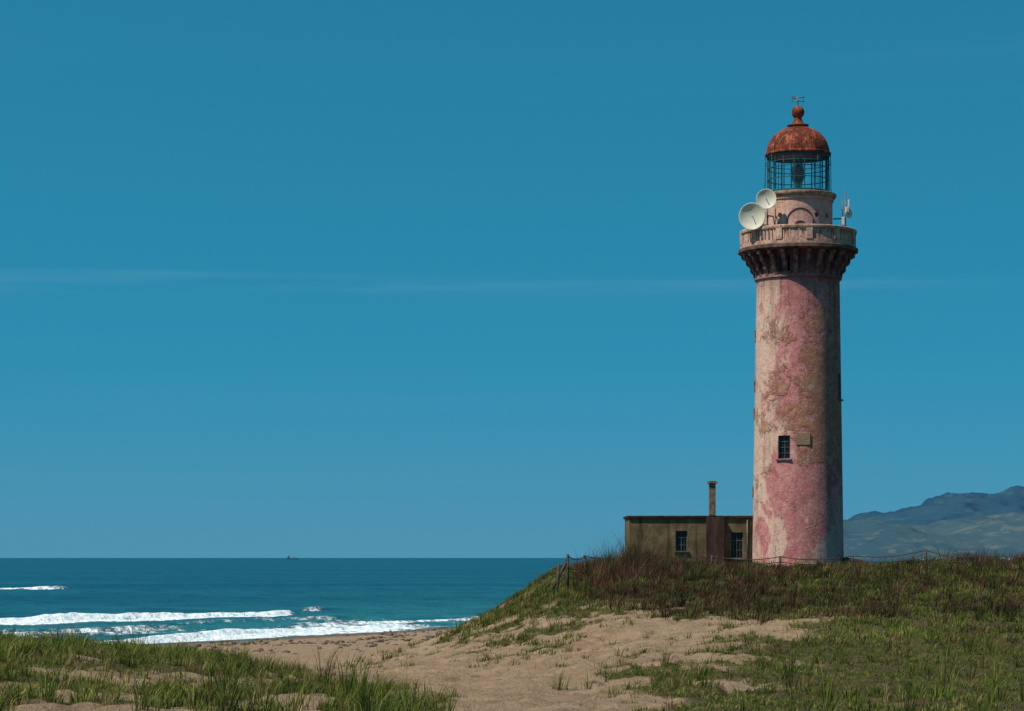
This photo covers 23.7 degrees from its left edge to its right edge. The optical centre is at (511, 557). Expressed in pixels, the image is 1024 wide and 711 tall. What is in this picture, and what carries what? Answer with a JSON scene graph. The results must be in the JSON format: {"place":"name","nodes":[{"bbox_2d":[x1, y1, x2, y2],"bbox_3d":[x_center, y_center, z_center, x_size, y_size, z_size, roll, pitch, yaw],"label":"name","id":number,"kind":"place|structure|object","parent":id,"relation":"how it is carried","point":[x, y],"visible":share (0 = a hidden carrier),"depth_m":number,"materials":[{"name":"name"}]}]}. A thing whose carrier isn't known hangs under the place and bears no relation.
{"place":"outdoors","nodes":[
{"label":"outdoors","id":0,"kind":"place"},
{"bbox_2d":[0,558,909,644],"bbox_3d":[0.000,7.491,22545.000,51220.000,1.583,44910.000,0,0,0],"label":"sea","id":1,"kind":"structure","parent":0,"point":[202,599],"depth_m":523.44,"materials":[{"name":"liquid"}]},
{"bbox_2d":[0,568,1023,710],"bbox_3d":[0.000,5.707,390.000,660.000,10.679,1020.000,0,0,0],"label":"sand dune ground","id":2,"kind":"structure","parent":0,"point":[505,685],"depth_m":63.94,"materials":[{"name":"beige sand"}]},
{"bbox_2d":[161,626,454,654],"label":"beach rocks","id":3,"kind":"object","parent":2,"relation":"on","point":[389,633],"visible":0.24,"depth_m":212.86,"materials":[{"name":"stone"}]},
{"bbox_2d":[0,556,1023,710],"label":"dune grass","id":4,"kind":"structure","parent":2,"relation":"on","point":[370,697],"depth_m":48.61,"materials":[{"name":"green plant"}]},
{"bbox_2d":[625,518,752,564],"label":"walls","id":5,"kind":"structure","parent":2,"relation":"on","point":[663,530],"depth_m":176.50,"materials":[{"name":"concrete"}]},
{"bbox_2d":[676,531,685,550],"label":"window glass","id":6,"kind":"object","parent":5,"relation":"in","point":[678,541],"visible":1,"depth_m":176.76,"materials":[{"name":"glass"}]},
{"bbox_2d":[676,531,686,550],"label":"window bars","id":7,"kind":"object","parent":5,"relation":"attached to","point":[681,537],"depth_m":176.67,"materials":[{"name":"grey metal"}]},
{"bbox_2d":[622,516,752,518],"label":"roof slab","id":8,"kind":"structure","parent":5,"relation":"on","point":[625,517],"depth_m":176.38,"materials":[{"name":"brown concrete"}]},
{"bbox_2d":[709,483,715,515],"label":"chimney stack","id":9,"kind":"object","parent":8,"relation":"on","point":[712,499],"visible":1,"depth_m":176.17,"materials":[{"name":"beige concrete"}]},
{"bbox_2d":[731,532,741,557],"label":"window glass","id":10,"kind":"object","parent":5,"relation":"in","point":[739,546],"visible":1,"depth_m":176.76,"materials":[{"name":"glass"}]},
{"bbox_2d":[731,532,742,557],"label":"window bars","id":11,"kind":"object","parent":5,"relation":"attached to","point":[733,540],"depth_m":176.67,"materials":[{"name":"grey metal"}]},
{"bbox_2d":[747,518,747,561],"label":"downpipe","id":12,"kind":"object","parent":5,"relation":"attached to","point":[747,539],"visible":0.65,"depth_m":176.39,"materials":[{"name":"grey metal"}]},
{"bbox_2d":[750,522,752,561],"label":"side buttress","id":13,"kind":"structure","parent":5,"relation":"attached to","point":[751,535],"depth_m":176.40,"materials":[{"name":"brick"}]},
{"bbox_2d":[706,517,723,562],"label":"chimney breast","id":14,"kind":"object","parent":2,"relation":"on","point":[714,536],"visible":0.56,"depth_m":176.07,"materials":[{"name":"brick"}]},
{"bbox_2d":[550,549,1022,592],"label":"barbed wire fence","id":15,"kind":"object","parent":2,"relation":"on","point":[566,565],"visible":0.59,"depth_m":158.98,"materials":[{"name":"grey metal"}]},
{"bbox_2d":[559,528,1023,635],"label":"dry brush","id":16,"kind":"object","parent":2,"relation":"on","point":[601,573],"visible":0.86,"depth_m":120.56,"materials":[{"name":"plant"}]},
{"bbox_2d":[752,249,843,565],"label":"shaft","id":17,"kind":"object","parent":2,"relation":"on","point":[798,506],"visible":0.93,"depth_m":172.79,"materials":[{"name":"pink paint"}]},
{"bbox_2d":[779,435,789,458],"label":"window lower frame","id":18,"kind":"object","parent":17,"relation":"on","point":[782,447],"visible":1,"depth_m":173.00,"materials":[{"name":"black metal"}]},
{"bbox_2d":[780,436,789,457],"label":"window lower glass","id":19,"kind":"object","parent":18,"relation":"in","point":[785,452],"visible":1,"depth_m":172.91,"materials":[{"name":"black glass"}]},
{"bbox_2d":[781,257,789,270],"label":"window upper glass","id":20,"kind":"object","parent":17,"relation":"in","point":[788,264],"visible":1,"depth_m":172.94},
{"bbox_2d":[741,248,854,277],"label":"corbels","id":21,"kind":"object","parent":17,"relation":"attached to","point":[759,261],"visible":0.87,"depth_m":172.91,"materials":[{"name":"paint"}]},
{"bbox_2d":[738,242,857,255],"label":"gallery slab","id":22,"kind":"structure","parent":17,"relation":"on","point":[798,245],"depth_m":171.91,"materials":[{"name":"concrete"}]},
{"bbox_2d":[762,209,773,225],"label":"dish mounts","id":23,"kind":"object","parent":22,"relation":"on","point":[767,218],"visible":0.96,"depth_m":173.44,"materials":[{"name":"grey metal"}]},
{"bbox_2d":[739,203,765,229],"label":"dish","id":24,"kind":"object","parent":23,"relation":"attached to","point":[752,216],"visible":1,"depth_m":172.71,"materials":[{"name":"beige paint"}]},
{"bbox_2d":[756,189,775,208],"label":"dish","id":25,"kind":"object","parent":23,"relation":"attached to","point":[765,198],"visible":1,"depth_m":172.86,"materials":[{"name":"beige paint"}]},
{"bbox_2d":[740,227,855,245],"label":"parapet balusters","id":26,"kind":"object","parent":22,"relation":"on","point":[809,232],"visible":0.69,"depth_m":171.97,"materials":[{"name":"beige stone"}]},
{"bbox_2d":[739,224,856,240],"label":"parapet rail","id":27,"kind":"object","parent":26,"relation":"on","point":[840,227],"visible":0.57,"depth_m":171.81,"materials":[{"name":"beige concrete"}]},
{"bbox_2d":[740,238,855,248],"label":"parapet base","id":28,"kind":"object","parent":22,"relation":"on","point":[798,240],"visible":0.55,"depth_m":171.88,"materials":[{"name":"beige concrete"}]},
{"bbox_2d":[763,195,833,239],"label":"watch room drum","id":29,"kind":"object","parent":22,"relation":"on","point":[819,208],"visible":0.56,"depth_m":173.31,"materials":[{"name":"pink paint"}]},
{"bbox_2d":[767,153,828,190],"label":"lantern mullions","id":30,"kind":"object","parent":29,"relation":"on","point":[826,175],"visible":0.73,"depth_m":174.60,"materials":[{"name":"black metal"}]},
{"bbox_2d":[791,163,803,187],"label":"lens","id":31,"kind":"object","parent":30,"relation":"on","point":[800,171],"visible":0.78,"depth_m":175.18,"materials":[{"name":"teal glass"}]},
{"bbox_2d":[790,162,803,182],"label":"lens cage","id":32,"kind":"object","parent":31,"relation":"attached to","point":[798,168],"visible":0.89,"depth_m":175.26,"materials":[{"name":"black metal"}]},
{"bbox_2d":[767,151,828,162],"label":"lantern ring","id":33,"kind":"object","parent":30,"relation":"attached to","point":[797,152],"visible":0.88,"depth_m":174.08,"materials":[{"name":"black metal"}]},
{"bbox_2d":[765,117,830,160],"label":"dome","id":34,"kind":"structure","parent":33,"relation":"on","point":[789,140],"depth_m":173.99,"materials":[{"name":"paint"}]},
{"bbox_2d":[791,106,803,116],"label":"ball finial","id":35,"kind":"object","parent":34,"relation":"on","point":[797,111],"visible":1,"depth_m":175.15,"materials":[{"name":"paint"}]},
{"bbox_2d":[766,126,828,152],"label":"dome ribs","id":36,"kind":"object","parent":34,"relation":"attached to","point":[801,138],"visible":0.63,"depth_m":174.22,"materials":[{"name":"brown metal"}]},
{"bbox_2d":[765,152,830,191],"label":"maintenance rail","id":37,"kind":"object","parent":30,"relation":"on","point":[817,159],"visible":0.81,"depth_m":174.45,"materials":[{"name":"black metal"}]},
{"bbox_2d":[767,175,828,184],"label":"lantern ring","id":38,"kind":"object","parent":30,"relation":"attached to","point":[797,175],"visible":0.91,"depth_m":174.43,"materials":[{"name":"black metal"}]},
{"bbox_2d":[767,164,828,173],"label":"lantern ring","id":39,"kind":"object","parent":30,"relation":"attached to","point":[798,164],"visible":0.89,"depth_m":174.17,"materials":[{"name":"black metal"}]},
{"bbox_2d":[786,207,813,223],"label":"door arch","id":40,"kind":"structure","parent":29,"relation":"attached to","point":[798,208],"depth_m":173.08,"materials":[{"name":"paint"}]},
{"bbox_2d":[794,220,805,234],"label":"gallery door","id":41,"kind":"structure","parent":29,"relation":"attached to","point":[800,222],"depth_m":173.03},
{"bbox_2d":[773,189,836,199],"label":"lantern cornice","id":42,"kind":"structure","parent":29,"relation":"on","point":[807,192],"depth_m":173.02,"materials":[{"name":"beige stone"}]},
{"bbox_2d":[772,188,827,190],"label":"lantern base","id":43,"kind":"object","parent":42,"relation":"on","point":[799,189],"visible":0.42,"depth_m":173.48,"materials":[{"name":"black metal"}]},
{"bbox_2d":[833,191,849,225],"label":"antenna mast","id":44,"kind":"object","parent":22,"relation":"on","point":[842,208],"visible":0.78,"depth_m":174.26,"materials":[{"name":"grey metal"}]},
{"bbox_2d":[841,200,849,225],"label":"antenna boxes","id":45,"kind":"object","parent":44,"relation":"attached to","point":[843,218],"visible":1,"depth_m":174.10,"materials":[{"name":"white plastic"}]},
{"bbox_2d":[846,209,851,217],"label":"side dish","id":46,"kind":"object","parent":44,"relation":"attached to","point":[849,215],"visible":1,"depth_m":174.24,"materials":[{"name":"beige paint"}]},
{"bbox_2d":[796,433,809,444],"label":"plaque","id":47,"kind":"object","parent":17,"relation":"attached to","point":[802,438],"visible":1,"depth_m":172.30,"materials":[{"name":"stone"}]},
{"bbox_2d":[837,556,866,564],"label":"shed","id":48,"kind":"structure","parent":2,"relation":"on","point":[845,559],"depth_m":173.82,"materials":[{"name":"brick"}]},
{"bbox_2d":[0,0,1023,557],"label":"sky","id":49,"kind":"structure","parent":0,"point":[279,278],"materials":[{"name":"blue"}]},
{"bbox_2d":[843,512,1023,560],"bbox_3d":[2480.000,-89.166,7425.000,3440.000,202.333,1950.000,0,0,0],"label":"coastal hill","id":50,"kind":"structure","parent":0,"point":[875,540],"depth_m":7065.00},
{"bbox_2d":[848,485,1023,524],"bbox_3d":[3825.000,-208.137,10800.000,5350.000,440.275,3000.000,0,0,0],"label":"mountain","id":51,"kind":"structure","parent":0,"point":[945,506],"depth_m":10912.46,"materials":[{"name":"stone"}]}
]}

